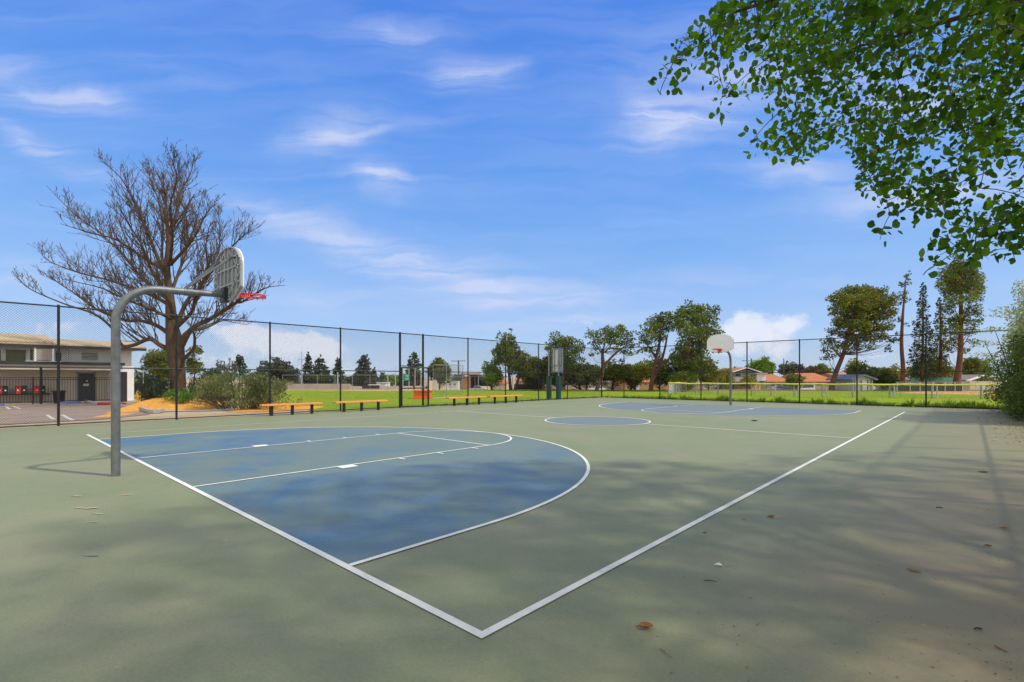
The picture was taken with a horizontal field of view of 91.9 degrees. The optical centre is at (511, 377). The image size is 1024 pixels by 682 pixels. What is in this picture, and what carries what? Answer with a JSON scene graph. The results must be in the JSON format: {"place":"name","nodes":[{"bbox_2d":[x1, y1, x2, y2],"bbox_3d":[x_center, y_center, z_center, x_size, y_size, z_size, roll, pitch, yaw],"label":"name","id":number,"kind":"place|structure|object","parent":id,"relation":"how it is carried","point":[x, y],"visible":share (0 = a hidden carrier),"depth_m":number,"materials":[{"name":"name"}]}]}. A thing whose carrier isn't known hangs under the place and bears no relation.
{"place":"outdoors","nodes":[
{"label":"outdoors","id":0,"kind":"place"},
{"bbox_2d":[0,333,146,402],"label":"school building","id":1,"kind":"structure","parent":0,"point":[65,348],"depth_m":32.22,"materials":[{"name":"grey paint"}]},
{"bbox_2d":[4,348,26,360],"bbox_3d":[-30.620,-1.391,30.558,0.075,0.818,0.998,0,0,43],"label":"window","id":2,"kind":"structure","parent":1,"relation":"in","point":[20,352],"depth_m":30.52,"materials":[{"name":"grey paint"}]},
{"bbox_2d":[77,372,95,400],"bbox_3d":[-28.804,0.588,33.511,0.116,1.972,0.962,0,0,43],"label":"door","id":3,"kind":"structure","parent":1,"relation":"in","point":[78,374],"depth_m":33.46,"materials":[{"name":"metal"}]},
{"bbox_2d":[80,351,98,360],"bbox_3d":[-28.239,-1.445,33.111,0.110,0.625,0.944,0,0,43],"label":"window","id":4,"kind":"structure","parent":1,"relation":"in","point":[94,353],"depth_m":33.09,"materials":[{"name":"grey paint"}]},
{"bbox_2d":[0,402,148,424],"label":"parking lot","id":5,"kind":"structure","parent":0,"point":[42,410],"depth_m":22.24,"materials":[{"name":"grey asphalt"}]},
{"bbox_2d":[0,396,309,428],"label":"terrace ground","id":6,"kind":"structure","parent":0,"point":[195,413],"depth_m":20.68,"materials":[{"name":"beige concrete"}]},
{"bbox_2d":[51,390,65,402],"bbox_3d":[-27.947,1.159,30.544,0.670,0.770,0.680,0,0,43],"label":"waste bin","id":7,"kind":"object","parent":6,"relation":"on","point":[62,397],"visible":0.61,"depth_m":30.42,"materials":[{"name":"plastic"}]},
{"bbox_2d":[0,368,126,403],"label":"picket railing","id":8,"kind":"object","parent":6,"relation":"on","point":[104,379],"visible":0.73,"depth_m":30.17,"materials":[{"name":"black metal"}]},
{"bbox_2d":[110,404,163,412],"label":"kerb","id":9,"kind":"structure","parent":6,"relation":"on","point":[151,410],"depth_m":22.12,"materials":[{"name":"concrete"}]},
{"bbox_2d":[134,369,153,382],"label":"broad tree","id":10,"kind":"object","parent":6,"relation":"on","point":[139,376],"visible":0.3,"depth_m":43.40,"materials":[{"name":"green plant"}]},
{"bbox_2d":[138,348,169,383],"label":"broad tree","id":11,"kind":"object","parent":6,"relation":"on","point":[163,364],"visible":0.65,"depth_m":45.03,"materials":[{"name":"green plant"}]},
{"bbox_2d":[107,396,222,412],"bbox_3d":[-20.031,1.246,30.536,5.092,0.614,17.573,0,0,-30],"label":"mulch bed","id":12,"kind":"object","parent":6,"relation":"on","point":[180,405],"visible":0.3,"depth_m":24.77,"materials":[{"name":"orange wood"}]},
{"bbox_2d":[11,138,283,391],"bbox_3d":[-21.764,-6.445,27.592,19.680,16.340,10.857,0,0,5],"label":"bare tree","id":13,"kind":"object","parent":12,"relation":"on","point":[165,263],"visible":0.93,"depth_m":27.36,"materials":[{"name":"brown plant"}]},
{"bbox_2d":[137,373,173,401],"bbox_3d":[-19.811,0.619,27.539,3.396,1.853,1.809,0,0,43],"label":"shrub","id":14,"kind":"object","parent":12,"relation":"on","point":[158,389],"visible":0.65,"depth_m":27.06,"materials":[{"name":"green plant"}]},
{"bbox_2d":[160,387,197,402],"bbox_3d":[-17.324,0.988,25.847,2.616,1.098,1.732,0,0,43],"label":"shrub","id":15,"kind":"object","parent":12,"relation":"on","point":[180,396],"visible":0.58,"depth_m":25.43,"materials":[{"name":"green plant"}]},
{"bbox_2d":[185,376,204,398],"bbox_3d":[-17.518,0.712,27.539,1.213,1.638,2.054,0,0,-33],"label":"shrub","id":16,"kind":"object","parent":12,"relation":"on","point":[191,384],"visible":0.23,"depth_m":27.20,"materials":[{"name":"green plant"}]},
{"bbox_2d":[229,405,322,411],"bbox_3d":[-11.953,1.498,25.583,4.315,0.112,5.778,0,0,-23],"label":"mulch bed","id":17,"kind":"object","parent":6,"relation":"on","point":[265,409],"visible":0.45,"depth_m":24.07,"materials":[{"name":"orange wood"}]},
{"bbox_2d":[190,370,301,409],"bbox_3d":[-13.764,0.559,24.907,6.505,1.973,3.924,0,0,2],"label":"shrub","id":18,"kind":"object","parent":17,"relation":"on","point":[224,395],"visible":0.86,"depth_m":23.80,"materials":[{"name":"green plant"}]},
{"bbox_2d":[282,375,398,389],"bbox_3d":[-22.245,0.587,64.500,15.376,1.974,0.067,0,0,0],"label":"field fence","id":19,"kind":"object","parent":6,"relation":"on","point":[317,382],"visible":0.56,"depth_m":64.50,"materials":[{"name":"grey metal"}]},
{"bbox_2d":[514,384,541,389],"bbox_3d":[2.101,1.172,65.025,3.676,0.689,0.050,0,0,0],"label":"hedge row","id":20,"kind":"object","parent":6,"relation":"on","point":[525,388],"visible":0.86,"depth_m":65.00,"materials":[{"name":"plant"}]},
{"bbox_2d":[521,356,540,389],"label":"broad tree","id":21,"kind":"object","parent":6,"relation":"on","point":[529,381],"visible":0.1,"depth_m":65.11,"materials":[{"name":"green plant"}]},
{"bbox_2d":[554,362,591,389],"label":"broad tree","id":22,"kind":"object","parent":6,"relation":"on","point":[577,380],"visible":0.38,"depth_m":63.18,"materials":[{"name":"green plant"}]},
{"bbox_2d":[576,362,597,388],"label":"broad tree","id":23,"kind":"object","parent":6,"relation":"on","point":[586,378],"visible":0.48,"depth_m":63.52,"materials":[{"name":"green plant"}]},
{"bbox_2d":[620,361,649,389],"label":"broad tree","id":24,"kind":"object","parent":6,"relation":"on","point":[627,380],"visible":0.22,"depth_m":63.68,"materials":[{"name":"green plant"}]},
{"bbox_2d":[668,347,707,389],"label":"broad tree","id":25,"kind":"object","parent":6,"relation":"on","point":[676,369],"visible":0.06,"depth_m":63.55,"materials":[{"name":"green plant"}]},
{"bbox_2d":[697,359,721,389],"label":"broad tree","id":26,"kind":"object","parent":6,"relation":"on","point":[714,377],"visible":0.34,"depth_m":63.88,"materials":[{"name":"green plant"}]},
{"bbox_2d":[606,394,1002,409],"bbox_3d":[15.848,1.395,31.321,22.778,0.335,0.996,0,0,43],"label":"fence weeds","id":27,"kind":"object","parent":6,"relation":"on","point":[846,403],"visible":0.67,"depth_m":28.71,"materials":[{"name":"green plant"}]},
{"bbox_2d":[647,0,1023,277],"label":"broad leaf tree","id":28,"kind":"object","parent":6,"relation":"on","point":[1002,15],"visible":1,"depth_m":4.48,"materials":[{"name":"green plant"}]},
{"bbox_2d":[845,360,879,376],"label":"broad tree","id":29,"kind":"object","parent":6,"relation":"on","point":[851,368],"visible":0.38,"depth_m":63.93,"materials":[{"name":"green plant"}]},
{"bbox_2d":[870,367,898,389],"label":"broad tree","id":30,"kind":"object","parent":6,"relation":"on","point":[880,376],"visible":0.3,"depth_m":63.99,"materials":[{"name":"green plant"}]},
{"bbox_2d":[969,278,1023,384],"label":"hedge shrub","id":31,"kind":"object","parent":6,"relation":"on","point":[1018,324],"visible":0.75,"depth_m":19.61,"materials":[{"name":"green plant"}]},
{"bbox_2d":[977,330,1023,419],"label":"hedge shrub","id":32,"kind":"object","parent":6,"relation":"on","point":[1011,397],"visible":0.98,"depth_m":19.80,"materials":[{"name":"green plant"}]},
{"bbox_2d":[0,397,1023,681],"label":"court surface","id":33,"kind":"object","parent":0,"point":[172,581],"visible":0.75,"depth_m":3.98,"materials":[{"name":"green paint"}]},
{"bbox_2d":[111,246,265,476],"bbox_3d":[-5.254,-0.378,8.440,1.305,3.903,2.142,0,0,21],"label":"basketball hoop","id":34,"kind":"object","parent":33,"relation":"on","point":[227,267],"visible":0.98,"depth_m":8.10,"materials":[{"name":"metal"}]},
{"bbox_2d":[259,402,322,415],"bbox_3d":[-9.114,1.290,20.545,0.270,0.478,2.515,0,0,43],"label":"bench","id":35,"kind":"object","parent":33,"relation":"on","point":[311,404],"visible":1,"depth_m":20.50,"materials":[{"name":"orange wood"}]},
{"bbox_2d":[0,301,601,427],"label":"chain link fence","id":36,"kind":"object","parent":33,"relation":"on","point":[176,368],"visible":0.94,"depth_m":19.83,"materials":[{"name":"black metal"}]},
{"bbox_2d":[401,367,428,406],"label":"gate","id":37,"kind":"structure","parent":36,"relation":"attached to","point":[416,388],"depth_m":25.62,"materials":[{"name":"black metal"}]},
{"bbox_2d":[99,427,586,563],"bbox_3d":[-3.182,1.520,10.902,12.100,0.001,7.650,0,0,43],"label":"three point area","id":38,"kind":"object","parent":33,"relation":"on","point":[361,511],"visible":1,"depth_m":7.63,"materials":[{"name":"blue paint"}]},
{"bbox_2d":[333,400,387,411],"bbox_3d":[-6.952,1.290,22.887,0.270,0.478,2.661,0,0,43],"label":"bench","id":39,"kind":"object","parent":33,"relation":"on","point":[361,405],"visible":0.86,"depth_m":22.83,"materials":[{"name":"orange wood"}]},
{"bbox_2d":[446,396,486,405],"bbox_3d":[-2.519,1.290,27.687,0.270,0.478,2.810,0,0,43],"label":"bench","id":40,"kind":"object","parent":33,"relation":"on","point":[455,398],"visible":0.93,"depth_m":27.64,"materials":[{"name":"orange wood"}]},
{"bbox_2d":[86,402,904,637],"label":"court lines","id":41,"kind":"object","parent":33,"relation":"on","point":[464,625],"visible":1,"depth_m":4.64,"materials":[{"name":"white paint"}]},
{"bbox_2d":[487,395,522,403],"bbox_3d":[-0.375,1.290,30.009,0.270,0.478,2.862,0,0,43],"label":"bench","id":42,"kind":"object","parent":33,"relation":"on","point":[505,396],"visible":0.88,"depth_m":29.92,"materials":[{"name":"orange wood"}]},
{"bbox_2d":[546,417,648,425],"bbox_3d":[3.015,1.520,17.614,3.660,0.001,3.660,0,0,43],"label":"circle","id":43,"kind":"object","parent":33,"relation":"on","point":[601,421],"visible":1,"depth_m":17.28,"materials":[{"name":"blue paint"}]},
{"bbox_2d":[707,334,733,404],"bbox_3d":[11.255,-0.378,26.815,2.142,3.903,1.305,0,0,-69],"label":"basketball hoop","id":44,"kind":"object","parent":33,"relation":"on","point":[720,343],"visible":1,"depth_m":26.48,"materials":[{"name":"metal"}]},
{"bbox_2d":[600,402,857,415],"bbox_3d":[9.213,1.520,24.325,12.100,0.001,7.650,0,0,43],"label":"three point area","id":45,"kind":"object","parent":33,"relation":"on","point":[694,408],"visible":0.96,"depth_m":23.85,"materials":[{"name":"blue paint"}]},
{"bbox_2d":[602,330,1010,408],"bbox_3d":[15.508,-0.351,31.185,22.985,3.950,0.084,0,0,43],"label":"chain link fence","id":46,"kind":"object","parent":33,"relation":"on","point":[799,372],"visible":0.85,"depth_m":28.96,"materials":[{"name":"black metal"}]},
{"bbox_2d":[646,478,1022,681],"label":"court grit","id":47,"kind":"object","parent":33,"relation":"on","point":[886,615],"visible":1,"depth_m":3.08,"materials":[{"name":"brown plant"}]},
{"bbox_2d":[861,405,1023,444],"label":"leaf litter","id":48,"kind":"object","parent":33,"relation":"on","point":[986,419],"visible":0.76,"depth_m":18.47,"materials":[{"name":"brown plant"}]},
{"bbox_2d":[0,0,1023,378],"label":"sky","id":49,"kind":"structure","parent":0,"point":[475,169],"materials":[{"name":"blue"}]},
{"bbox_2d":[136,378,1006,389],"bbox_3d":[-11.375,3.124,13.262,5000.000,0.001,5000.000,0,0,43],"label":"ground","id":50,"kind":"structure","parent":0,"point":[425,380],"depth_m":204.85,"materials":[{"name":"brown soil"}]},
{"bbox_2d":[249,356,300,384],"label":"broad tree","id":51,"kind":"object","parent":50,"relation":"on","point":[284,373],"visible":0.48,"depth_m":103.90,"materials":[{"name":"green plant"}]},
{"bbox_2d":[298,352,314,383],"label":"conifer tree","id":52,"kind":"object","parent":50,"relation":"on","point":[307,365],"visible":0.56,"depth_m":110.31,"materials":[{"name":"green plant"}]},
{"bbox_2d":[281,384,349,389],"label":"boundary wall","id":53,"kind":"structure","parent":50,"relation":"on","point":[326,387],"depth_m":99.00,"materials":[{"name":"beige concrete"}]},
{"bbox_2d":[300,354,338,383],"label":"conifer tree","id":54,"kind":"object","parent":50,"relation":"on","point":[326,378],"visible":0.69,"depth_m":108.36,"materials":[{"name":"green plant"}]},
{"bbox_2d":[332,357,346,383],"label":"conifer tree","id":55,"kind":"object","parent":50,"relation":"on","point":[337,360],"visible":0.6,"depth_m":118.93,"materials":[{"name":"green plant"}]},
{"bbox_2d":[349,354,379,385],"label":"conifer tree","id":56,"kind":"object","parent":50,"relation":"on","point":[361,367],"visible":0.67,"depth_m":124.89,"materials":[{"name":"green plant"}]},
{"bbox_2d":[350,386,398,389],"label":"boundary wall","id":57,"kind":"structure","parent":50,"relation":"on","point":[389,387],"depth_m":99.00,"materials":[{"name":"concrete"}]},
{"bbox_2d":[383,374,398,385],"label":"broad tree","id":58,"kind":"object","parent":50,"relation":"on","point":[391,378],"visible":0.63,"depth_m":130.18,"materials":[{"name":"green plant"}]},
{"bbox_2d":[405,352,421,389],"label":"conifer tree","id":59,"kind":"object","parent":50,"relation":"on","point":[415,371],"visible":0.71,"depth_m":104.81,"materials":[{"name":"green plant"}]},
{"bbox_2d":[425,357,451,389],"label":"broad tree","id":60,"kind":"object","parent":50,"relation":"on","point":[436,366],"visible":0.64,"depth_m":106.39,"materials":[{"name":"green plant"}]},
{"bbox_2d":[459,373,482,389],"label":"pavilion","id":61,"kind":"structure","parent":50,"relation":"on","point":[471,383],"depth_m":120.00,"materials":[{"name":"concrete"}]},
{"bbox_2d":[481,355,506,389],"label":"broad tree","id":62,"kind":"object","parent":50,"relation":"on","point":[494,369],"visible":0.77,"depth_m":62.83,"materials":[{"name":"green plant"}]},
{"bbox_2d":[620,378,667,389],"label":"house","id":63,"kind":"structure","parent":50,"relation":"on","point":[645,387],"depth_m":108.00,"materials":[{"name":"beige paint"}]},
{"bbox_2d":[716,367,735,388],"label":"broad tree","id":64,"kind":"object","parent":50,"relation":"on","point":[723,376],"visible":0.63,"depth_m":104.42,"materials":[{"name":"green plant"}]},
{"bbox_2d":[718,367,765,389],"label":"house","id":65,"kind":"structure","parent":50,"relation":"on","point":[738,377],"depth_m":110.25,"materials":[{"name":"white paint"}]},
{"bbox_2d":[740,373,756,389],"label":"broad tree","id":66,"kind":"object","parent":50,"relation":"on","point":[749,379],"visible":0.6,"depth_m":105.71,"materials":[{"name":"green plant"}]},
{"bbox_2d":[745,356,776,373],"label":"broad tree","id":67,"kind":"object","parent":50,"relation":"on","point":[766,362],"visible":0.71,"depth_m":135.96,"materials":[{"name":"green plant"}]},
{"bbox_2d":[777,360,809,374],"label":"broad tree","id":68,"kind":"object","parent":50,"relation":"on","point":[793,367],"visible":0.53,"depth_m":147.79,"materials":[{"name":"green plant"}]},
{"bbox_2d":[784,371,806,388],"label":"broad tree","id":69,"kind":"object","parent":50,"relation":"on","point":[791,380],"visible":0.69,"depth_m":103.19,"materials":[{"name":"green plant"}]},
{"bbox_2d":[781,373,829,389],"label":"house","id":70,"kind":"structure","parent":50,"relation":"on","point":[813,379],"depth_m":112.12,"materials":[{"name":"ceramic"}]},
{"bbox_2d":[806,363,831,374],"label":"broad tree","id":71,"kind":"object","parent":50,"relation":"on","point":[821,367],"visible":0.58,"depth_m":156.13,"materials":[{"name":"green plant"}]},
{"bbox_2d":[905,375,997,389],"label":"house","id":72,"kind":"structure","parent":50,"relation":"on","point":[972,379],"depth_m":69.01,"materials":[{"name":"white paint"}]},
{"bbox_2d":[962,357,990,381],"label":"broad tree","id":73,"kind":"object","parent":50,"relation":"on","point":[968,365],"visible":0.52,"depth_m":100.22,"materials":[{"name":"green plant"}]},
{"bbox_2d":[189,390,1004,411],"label":"field grass","id":74,"kind":"structure","parent":0,"point":[329,403],"depth_m":41.42,"materials":[{"name":"green plant"}]},
{"bbox_2d":[185,345,203,378],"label":"broad tree","id":75,"kind":"object","parent":74,"relation":"on","point":[191,359],"visible":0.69,"depth_m":47.69,"materials":[{"name":"green plant"}]},
{"bbox_2d":[194,364,234,387],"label":"broad tree","id":76,"kind":"object","parent":74,"relation":"on","point":[207,372],"visible":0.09,"depth_m":39.79,"materials":[{"name":"green plant"}]},
{"bbox_2d":[230,354,250,392],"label":"conifer tree","id":77,"kind":"object","parent":74,"relation":"on","point":[239,362],"visible":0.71,"depth_m":51.60,"materials":[{"name":"green plant"}]},
{"bbox_2d":[412,390,431,398],"bbox_3d":[-6.626,1.221,36.850,1.395,0.634,1.000,0,0,0],"label":"equipment box","id":78,"kind":"object","parent":74,"relation":"on","point":[415,396],"visible":0.52,"depth_m":36.50,"materials":[{"name":"orange plastic"}]},
{"bbox_2d":[433,365,462,394],"bbox_3d":[-6.412,-0.022,51.015,2.453,3.192,18.010,0,0,-13],"label":"batting cage","id":79,"kind":"object","parent":74,"relation":"on","point":[454,380],"visible":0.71,"depth_m":54.95,"materials":[{"name":"grey metal"}]},
{"bbox_2d":[404,396,598,407],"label":"fence weeds","id":80,"kind":"object","parent":74,"relation":"on","point":[513,400],"visible":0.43,"depth_m":30.76,"materials":[{"name":"green plant"}]},
{"bbox_2d":[491,328,526,389],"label":"tree","id":81,"kind":"object","parent":74,"relation":"on","point":[504,337],"visible":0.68,"depth_m":62.82,"materials":[{"name":"green plant"}]},
{"bbox_2d":[506,353,542,389],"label":"broad tree","id":82,"kind":"object","parent":74,"relation":"on","point":[527,365],"visible":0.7,"depth_m":60.26,"materials":[{"name":"green plant"}]},
{"bbox_2d":[536,355,555,389],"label":"broad tree","id":83,"kind":"object","parent":74,"relation":"on","point":[545,363],"visible":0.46,"depth_m":61.53,"materials":[{"name":"green plant"}]},
{"bbox_2d":[546,348,562,399],"bbox_3d":[3.058,-0.271,35.877,0.465,3.790,1.468,0,0,-34],"label":"practice board","id":84,"kind":"object","parent":74,"relation":"on","point":[557,366],"visible":0.79,"depth_m":35.99,"materials":[{"name":"grey metal"}]},
{"bbox_2d":[544,331,585,390],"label":"tree","id":85,"kind":"object","parent":74,"relation":"on","point":[563,342],"visible":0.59,"depth_m":58.70,"materials":[{"name":"green plant"}]},
{"bbox_2d":[587,358,631,389],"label":"broad tree","id":86,"kind":"object","parent":74,"relation":"on","point":[622,369],"visible":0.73,"depth_m":60.75,"materials":[{"name":"green plant"}]},
{"bbox_2d":[585,323,640,390],"bbox_3d":[11.793,-2.395,58.076,7.054,8.234,6.324,0,0,3],"label":"broad tree","id":87,"kind":"object","parent":74,"relation":"on","point":[609,333],"visible":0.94,"depth_m":57.91,"materials":[{"name":"green plant"}]},
{"bbox_2d":[626,358,651,389],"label":"broad tree","id":88,"kind":"object","parent":74,"relation":"on","point":[642,367],"visible":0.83,"depth_m":61.61,"materials":[{"name":"green plant"}]},
{"bbox_2d":[635,311,676,390],"bbox_3d":[16.659,-3.178,57.871,6.115,9.751,4.353,0,0,-25],"label":"broad tree","id":89,"kind":"object","parent":74,"relation":"on","point":[659,323],"visible":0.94,"depth_m":57.85,"materials":[{"name":"green plant"}]},
{"bbox_2d":[642,352,673,389],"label":"broad tree","id":90,"kind":"object","parent":74,"relation":"on","point":[665,367],"visible":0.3,"depth_m":63.67,"materials":[{"name":"green plant"}]},
{"bbox_2d":[665,369,695,390],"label":"broad tree","id":91,"kind":"object","parent":74,"relation":"on","point":[673,377],"visible":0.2,"depth_m":59.40,"materials":[{"name":"green plant"}]},
{"bbox_2d":[665,299,725,391],"bbox_3d":[20.942,-3.643,57.164,6.639,10.751,9.267,0,0,43],"label":"broad tree","id":92,"kind":"object","parent":74,"relation":"on","point":[692,313],"visible":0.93,"depth_m":55.55,"materials":[{"name":"green plant"}]},
{"bbox_2d":[668,382,998,398],"bbox_3d":[25.872,0.999,42.511,27.072,1.150,10.487,0,0,43],"label":"outfield fence","id":93,"kind":"object","parent":74,"relation":"on","point":[671,386],"visible":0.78,"depth_m":40.44,"materials":[{"name":"grey metal"}]},
{"bbox_2d":[891,270,911,385],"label":"pine tree","id":94,"kind":"object","parent":74,"relation":"on","point":[904,297],"visible":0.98,"depth_m":59.88,"materials":[{"name":"green plant"}]},
{"bbox_2d":[906,282,939,385],"bbox_3d":[49.832,-5.004,60.057,3.268,13.362,5.554,0,0,43],"label":"conifer tree","id":95,"kind":"object","parent":74,"relation":"on","point":[923,309],"visible":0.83,"depth_m":59.73,"materials":[{"name":"green plant"}]},
{"bbox_2d":[910,377,952,385],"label":"slatted panels","id":96,"kind":"object","parent":74,"relation":"on","point":[939,379],"visible":0.56,"depth_m":60.00,"materials":[{"name":"metal"}]},
{"bbox_2d":[934,253,987,382],"bbox_3d":[52.877,-6.616,58.257,4.698,16.604,10.292,0,0,43],"label":"redwood tree","id":97,"kind":"object","parent":74,"relation":"on","point":[957,283],"visible":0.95,"depth_m":57.50,"materials":[{"name":"green plant"}]},
{"bbox_2d":[759,374,787,389],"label":"house","id":98,"kind":"structure","parent":0,"point":[781,379],"depth_m":115.41,"materials":[{"name":"ceramic"}]},
{"bbox_2d":[692,390,997,390],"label":"verge","id":99,"kind":"structure","parent":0,"point":[809,390],"depth_m":60.98,"materials":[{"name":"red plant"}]},
{"bbox_2d":[826,374,877,390],"bbox_3d":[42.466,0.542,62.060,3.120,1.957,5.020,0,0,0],"label":"house","id":100,"kind":"structure","parent":99,"relation":"on","point":[850,378],"depth_m":60.00,"materials":[{"name":"beige paint"}]},
{"bbox_2d":[819,283,899,389],"bbox_3d":[43.403,-5.377,62.149,8.201,14.158,13.914,0,0,43],"label":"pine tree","id":101,"kind":"object","parent":99,"relation":"on","point":[864,307],"visible":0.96,"depth_m":60.98,"materials":[{"name":"green plant"}]},
{"bbox_2d":[878,372,899,389],"bbox_3d":[48.911,0.502,64.054,2.677,2.863,5.034,0,0,43],"label":"bush","id":102,"kind":"object","parent":99,"relation":"on","point":[889,380],"visible":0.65,"depth_m":62.91,"materials":[{"name":"green plant"}]},
{"bbox_2d":[924,297,953,382],"bbox_3d":[52.788,-4.199,60.973,3.016,11.748,5.304,0,0,43],"label":"conifer tree","id":103,"kind":"object","parent":99,"relation":"on","point":[939,320],"visible":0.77,"depth_m":60.67,"materials":[{"name":"green plant"}]},
{"bbox_2d":[904,391,1001,394],"bbox_3d":[50.280,1.542,53.286,23.157,0.001,11.664,0,0,-42],"label":"baseball infield","id":104,"kind":"object","parent":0,"point":[962,392],"visible":0.43,"depth_m":52.46,"materials":[{"name":"soil"}]},
{"bbox_2d":[897,382,962,390],"bbox_3d":[47.230,0.974,56.003,7.747,1.056,0.206,0,0,0],"label":"dugout fence","id":105,"kind":"object","parent":104,"relation":"on","point":[900,388],"visible":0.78,"depth_m":56.00,"materials":[{"name":"metal"}]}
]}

